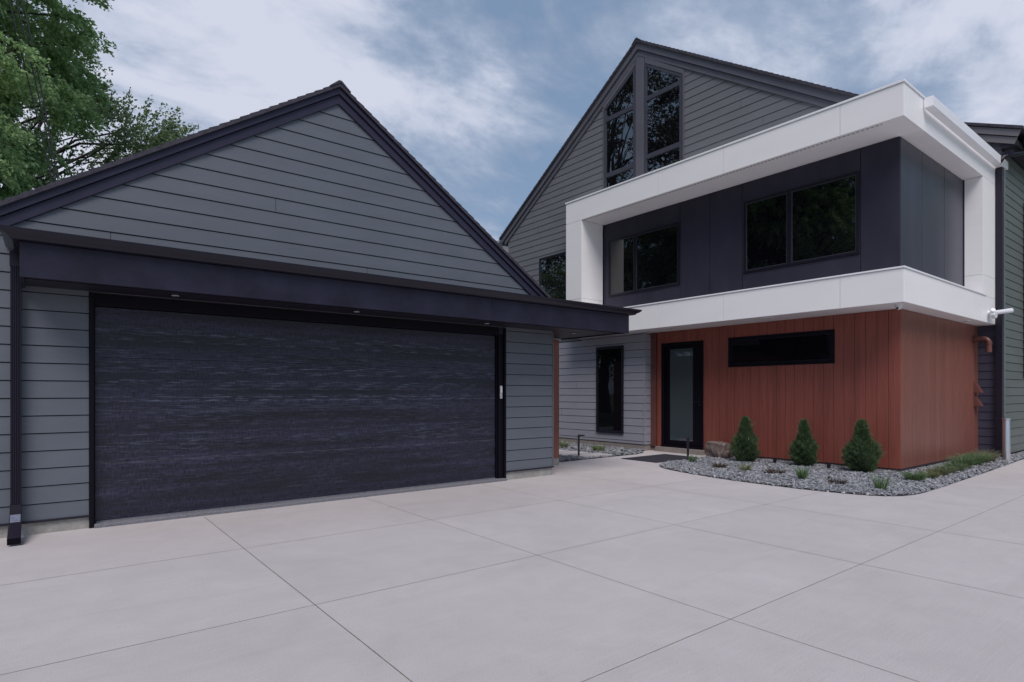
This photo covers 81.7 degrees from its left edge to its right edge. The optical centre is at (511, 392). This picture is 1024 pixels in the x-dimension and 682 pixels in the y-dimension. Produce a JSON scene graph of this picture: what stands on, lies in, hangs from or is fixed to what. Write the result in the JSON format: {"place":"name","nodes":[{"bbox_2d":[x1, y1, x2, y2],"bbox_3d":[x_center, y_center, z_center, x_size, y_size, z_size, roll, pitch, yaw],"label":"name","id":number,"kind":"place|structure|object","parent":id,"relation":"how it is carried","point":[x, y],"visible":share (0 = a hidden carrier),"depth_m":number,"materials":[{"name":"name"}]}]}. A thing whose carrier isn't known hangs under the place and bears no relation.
{"place":"outdoors","nodes":[
{"label":"outdoors","id":0,"kind":"place"},
{"bbox_2d":[0,37,200,191],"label":"maple tree","id":1,"kind":"object","parent":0,"point":[162,137],"visible":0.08,"depth_m":17.01,"materials":[{"name":"green plant"}]},
{"bbox_2d":[497,240,507,251],"bbox_3d":[-0.172,-5.780,27.123,1.000,2.560,1.300,0,0,-38],"label":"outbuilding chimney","id":2,"kind":"object","parent":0,"point":[505,248],"visible":0.07,"depth_m":26.69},
{"bbox_2d":[0,450,1023,681],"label":"driveway","id":3,"kind":"structure","parent":0,"point":[613,569],"depth_m":4.56,"materials":[{"name":"concrete"}]},
{"bbox_2d":[0,0,118,200],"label":"maple tree","id":4,"kind":"object","parent":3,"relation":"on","point":[60,102],"visible":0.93,"depth_m":12.02,"materials":[{"name":"green plant"}]},
{"bbox_2d":[0,80,641,537],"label":"garage","id":5,"kind":"structure","parent":3,"relation":"on","point":[334,292],"depth_m":7.68,"materials":[{"name":"grey wood"}]},
{"bbox_2d":[7,266,21,545],"bbox_3d":[-4.997,0.062,5.949,0.106,2.844,0.470,0,0,-38],"label":"downspout","id":6,"kind":"object","parent":5,"relation":"attached to","point":[14,528],"visible":0.99,"depth_m":6.07,"materials":[{"name":"black metal"}]},
{"bbox_2d":[8,0,58,181],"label":"overhead cable","id":7,"kind":"object","parent":5,"relation":"on","point":[37,93],"visible":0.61,"depth_m":9.57,"materials":[{"name":"rubber"}]},
{"bbox_2d":[95,307,494,522],"bbox_3d":[-2.496,0.246,8.382,5.585,2.428,0.057,0,0,-38],"label":"garage door","id":8,"kind":"structure","parent":5,"relation":"in","point":[193,454],"depth_m":7.85,"materials":[{"name":"black wood"}]},
{"bbox_2d":[559,441,644,461],"bbox_3d":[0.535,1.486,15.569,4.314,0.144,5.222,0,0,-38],"label":"gravel","id":9,"kind":"structure","parent":3,"relation":"on","point":[607,449],"depth_m":15.00,"materials":[{"name":"grey gravel"}]},
{"bbox_2d":[559,439,573,447],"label":"plant","id":10,"kind":"object","parent":9,"relation":"on","point":[565,445],"visible":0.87,"depth_m":15.98,"materials":[{"name":"green plant"}]},
{"bbox_2d":[559,451,590,456],"bbox_3d":[1.386,1.474,14.341,0.920,0.039,0.620,0,0,-38],"label":"stepping stone","id":11,"kind":"object","parent":9,"relation":"on","point":[567,453],"visible":0.54,"depth_m":14.33,"materials":[{"name":"stone"}]},
{"bbox_2d":[577,434,584,455],"bbox_3d":[1.600,1.234,13.688,0.163,0.533,0.068,0,0,0],"label":"path light","id":12,"kind":"object","parent":9,"relation":"on","point":[578,435],"visible":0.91,"depth_m":13.67,"materials":[{"name":"black metal"}]},
{"bbox_2d":[571,453,611,457],"bbox_3d":[1.874,1.474,13.897,0.860,0.039,0.520,0,0,-38],"label":"stepping stone","id":13,"kind":"object","parent":9,"relation":"on","point":[587,455],"visible":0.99,"depth_m":13.79,"materials":[{"name":"stone"}]},
{"bbox_2d":[589,443,605,450],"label":"plant","id":14,"kind":"object","parent":9,"relation":"on","point":[598,447],"visible":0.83,"depth_m":14.94,"materials":[{"name":"green plant"}]},
{"bbox_2d":[621,454,696,462],"bbox_3d":[3.401,1.492,13.506,1.580,0.013,1.000,0,0,-38],"label":"doormat","id":15,"kind":"object","parent":3,"relation":"on","point":[658,458],"visible":0.77,"depth_m":13.36,"materials":[{"name":"black rubber"}]},
{"bbox_2d":[499,37,1023,471],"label":"house","id":16,"kind":"structure","parent":3,"relation":"on","point":[766,252],"depth_m":13.17,"materials":[{"name":"grey wood"}]},
{"bbox_2d":[539,251,565,299],"bbox_3d":[1.382,-3.395,17.820,0.030,1.590,1.700,0,0,-38],"label":"side window","id":17,"kind":"structure","parent":16,"relation":"in","point":[552,268],"depth_m":17.96,"materials":[{"name":"black glass"}]},
{"bbox_2d":[596,345,623,433],"bbox_3d":[2.670,-0.085,16.205,0.032,2.370,0.990,0,0,-38],"label":"tall window","id":18,"kind":"structure","parent":16,"relation":"in","point":[609,359],"depth_m":16.19,"materials":[{"name":"black glass"}]},
{"bbox_2d":[604,67,634,188],"bbox_3d":[2.886,-6.988,15.898,0.035,3.075,1.080,0,0,-38],"label":"gable window","id":19,"kind":"structure","parent":16,"relation":"in","point":[619,114],"depth_m":15.88,"materials":[{"name":"black glass"}]},
{"bbox_2d":[608,222,679,296],"bbox_3d":[3.445,-3.480,15.695,0.030,1.580,2.370,0,0,-38],"label":"window","id":20,"kind":"structure","parent":16,"relation":"in","point":[646,260],"depth_m":15.61,"materials":[{"name":"black glass"}]},
{"bbox_2d":[644,64,681,173],"bbox_3d":[3.765,-6.954,14.777,0.035,3.008,1.130,0,0,-38],"label":"gable window","id":21,"kind":"structure","parent":16,"relation":"in","point":[662,87],"depth_m":14.81,"materials":[{"name":"black glass"}]},
{"bbox_2d":[661,340,702,449],"bbox_3d":[4.254,0.058,14.747,0.145,2.635,1.236,0,0,-38],"label":"front door","id":22,"kind":"structure","parent":16,"relation":"in","point":[681,362],"depth_m":14.79,"materials":[{"name":"black glass"}]},
{"bbox_2d":[728,329,834,366],"bbox_3d":[5.750,-0.933,12.794,0.042,0.681,2.356,0,0,-38],"label":"slot window","id":23,"kind":"structure","parent":16,"relation":"in","point":[808,347],"depth_m":12.70,"materials":[{"name":"black glass"}]},
{"bbox_2d":[744,171,858,272],"bbox_3d":[5.996,-3.508,12.441,0.030,1.615,2.420,0,0,-38],"label":"window","id":24,"kind":"structure","parent":16,"relation":"in","point":[817,221],"depth_m":12.35,"materials":[{"name":"black glass"}]},
{"bbox_2d":[895,304,902,309],"bbox_3d":[6.853,-1.515,10.482,0.124,0.090,0.124,0,0,-38],"label":"dome camera","id":25,"kind":"object","parent":16,"relation":"attached to","point":[898,306],"visible":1,"depth_m":10.44,"materials":[{"name":"white plastic"}]},
{"bbox_2d":[974,396,982,406],"bbox_3d":[10.794,0.200,13.680,0.210,0.260,0.145,0,0,-38],"label":"vent hood","id":26,"kind":"object","parent":16,"relation":"attached to","point":[977,402],"visible":1,"depth_m":13.66,"materials":[{"name":"orange metal"}]},
{"bbox_2d":[974,382,983,393],"bbox_3d":[10.794,-0.110,13.680,0.210,0.260,0.145,0,0,-38],"label":"vent hood","id":27,"kind":"object","parent":16,"relation":"attached to","point":[977,388],"visible":1,"depth_m":13.65,"materials":[{"name":"orange metal"}]},
{"bbox_2d":[972,336,991,351],"bbox_3d":[10.745,-1.117,13.523,0.170,0.395,0.376,0,0,-38],"label":"exhaust pipe","id":28,"kind":"object","parent":16,"relation":"attached to","point":[987,341],"visible":1,"depth_m":13.43,"materials":[{"name":"orange metal"}]},
{"bbox_2d":[988,308,1013,318],"bbox_3d":[10.888,-1.777,13.230,0.744,0.254,0.212,0,0,-22],"label":"floodlight","id":29,"kind":"object","parent":16,"relation":"attached to","point":[993,313],"visible":1,"depth_m":13.16,"materials":[{"name":"white plastic"}]},
{"bbox_2d":[995,150,1023,456],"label":"downspout","id":30,"kind":"object","parent":16,"relation":"attached to","point":[999,292],"visible":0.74,"depth_m":13.50,"materials":[{"name":"black metal"}]},
{"bbox_2d":[659,451,1023,495],"bbox_3d":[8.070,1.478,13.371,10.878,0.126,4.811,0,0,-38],"label":"gravel","id":31,"kind":"structure","parent":3,"relation":"on","point":[860,482],"depth_m":10.51,"materials":[{"name":"grey gravel"}]},
{"bbox_2d":[681,437,688,459],"bbox_3d":[3.775,1.234,12.891,0.163,0.533,0.068,0,0,0],"label":"path light","id":32,"kind":"object","parent":31,"relation":"on","point":[687,438],"visible":0.81,"depth_m":12.87,"materials":[{"name":"black metal"}]},
{"bbox_2d":[687,454,697,461],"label":"plant","id":33,"kind":"object","parent":31,"relation":"on","point":[691,459],"visible":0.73,"depth_m":12.49,"materials":[{"name":"green plant"}]},
{"bbox_2d":[705,441,733,458],"bbox_3d":[4.700,1.340,13.412,0.390,0.482,0.635,0,0,-30],"label":"boulder","id":34,"kind":"object","parent":31,"relation":"on","point":[717,449],"visible":0.67,"depth_m":13.24,"materials":[{"name":"brown stone"}]},
{"bbox_2d":[710,461,729,467],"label":"plant","id":35,"kind":"object","parent":31,"relation":"on","point":[719,465],"visible":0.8,"depth_m":11.52,"materials":[{"name":"red plant"}]},
{"bbox_2d":[735,462,752,470],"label":"plant","id":36,"kind":"object","parent":31,"relation":"on","point":[747,467],"visible":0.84,"depth_m":11.14,"materials":[{"name":"green plant"}]},
{"bbox_2d":[729,416,762,461],"bbox_3d":[4.948,0.996,12.616,0.678,1.049,0.686,0,0,12],"label":"conifer shrub","id":37,"kind":"object","parent":31,"relation":"on","point":[744,444],"visible":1,"depth_m":12.50,"materials":[{"name":"green plant"}]},
{"bbox_2d":[763,467,786,473],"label":"plant","id":38,"kind":"object","parent":31,"relation":"on","point":[769,470],"visible":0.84,"depth_m":10.75,"materials":[{"name":"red plant"}]},
{"bbox_2d":[791,465,813,479],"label":"plant","id":39,"kind":"object","parent":31,"relation":"on","point":[801,474],"visible":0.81,"depth_m":10.03,"materials":[{"name":"green plant"}]},
{"bbox_2d":[787,419,819,465],"bbox_3d":[5.859,1.010,11.855,0.619,1.020,0.659,0,0,-38],"label":"conifer shrub","id":40,"kind":"object","parent":31,"relation":"on","point":[804,451],"visible":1,"depth_m":11.76,"materials":[{"name":"green plant"}]},
{"bbox_2d":[826,477,848,483],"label":"plant","id":41,"kind":"object","parent":31,"relation":"on","point":[831,480],"visible":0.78,"depth_m":9.55,"materials":[{"name":"red plant"}]},
{"bbox_2d":[840,418,884,471],"bbox_3d":[6.493,0.992,10.999,0.746,1.056,0.731,0,0,-38],"label":"conifer shrub","id":42,"kind":"object","parent":31,"relation":"on","point":[858,452],"visible":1,"depth_m":10.88,"materials":[{"name":"green plant"}]},
{"bbox_2d":[869,473,897,489],"bbox_3d":[5.626,1.344,8.985,0.376,0.278,0.456,0,0,8],"label":"plant","id":43,"kind":"object","parent":31,"relation":"on","point":[878,485],"visible":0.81,"depth_m":8.99,"materials":[{"name":"green plant"}]},
{"bbox_2d":[897,470,931,480],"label":"grass clump","id":44,"kind":"object","parent":31,"relation":"on","point":[916,476],"visible":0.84,"depth_m":9.87,"materials":[{"name":"green plant"}]},
{"bbox_2d":[916,470,942,478],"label":"grass clump","id":45,"kind":"object","parent":31,"relation":"on","point":[934,475],"visible":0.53,"depth_m":10.12,"materials":[{"name":"green plant"}]},
{"bbox_2d":[919,467,955,475],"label":"grass clump","id":46,"kind":"object","parent":31,"relation":"on","point":[944,471],"visible":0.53,"depth_m":10.46,"materials":[{"name":"green plant"}]},
{"bbox_2d":[931,464,958,473],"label":"grass clump","id":47,"kind":"object","parent":31,"relation":"on","point":[945,466],"visible":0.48,"depth_m":10.79,"materials":[{"name":"green plant"}]},
{"bbox_2d":[942,462,971,471],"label":"grass clump","id":48,"kind":"object","parent":31,"relation":"on","point":[962,467],"visible":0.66,"depth_m":11.08,"materials":[{"name":"green plant"}]},
{"bbox_2d":[946,454,979,467],"bbox_3d":[8.786,1.339,11.542,0.732,0.288,0.741,0,0,-19],"label":"grass clump","id":49,"kind":"object","parent":31,"relation":"on","point":[969,462],"visible":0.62,"depth_m":11.48,"materials":[{"name":"green plant"}]},
{"bbox_2d":[955,451,995,465],"bbox_3d":[9.350,1.329,11.984,0.758,0.307,0.716,0,0,36],"label":"grass clump","id":50,"kind":"object","parent":31,"relation":"on","point":[980,458],"visible":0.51,"depth_m":11.89,"materials":[{"name":"green plant"}]},
{"bbox_2d":[962,451,998,462],"bbox_3d":[9.772,1.345,12.312,0.675,0.276,0.731,0,0,7],"label":"grass clump","id":51,"kind":"object","parent":31,"relation":"on","point":[987,460],"visible":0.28,"depth_m":12.26,"materials":[{"name":"green plant"}]},
{"bbox_2d":[966,450,1003,461],"bbox_3d":[10.177,1.361,12.715,0.658,0.245,0.647,0,0,43],"label":"grass clump","id":52,"kind":"object","parent":31,"relation":"on","point":[994,458],"visible":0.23,"depth_m":12.59,"materials":[{"name":"green plant"}]},
{"bbox_2d":[974,448,1001,454],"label":"grass clump","id":53,"kind":"object","parent":31,"relation":"on","point":[991,452],"visible":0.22,"depth_m":13.17,"materials":[{"name":"green plant"}]},
{"bbox_2d":[1002,418,1010,459],"bbox_3d":[10.719,1.024,12.827,0.240,0.952,0.240,0,0,-38],"label":"bollard","id":54,"kind":"object","parent":31,"relation":"on","point":[1006,437],"visible":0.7,"depth_m":12.79,"materials":[{"name":"metal"}]},
{"bbox_2d":[0,0,1023,240],"label":"sky","id":55,"kind":"structure","parent":0,"point":[484,95],"materials":[{"name":"blue"}]}
]}

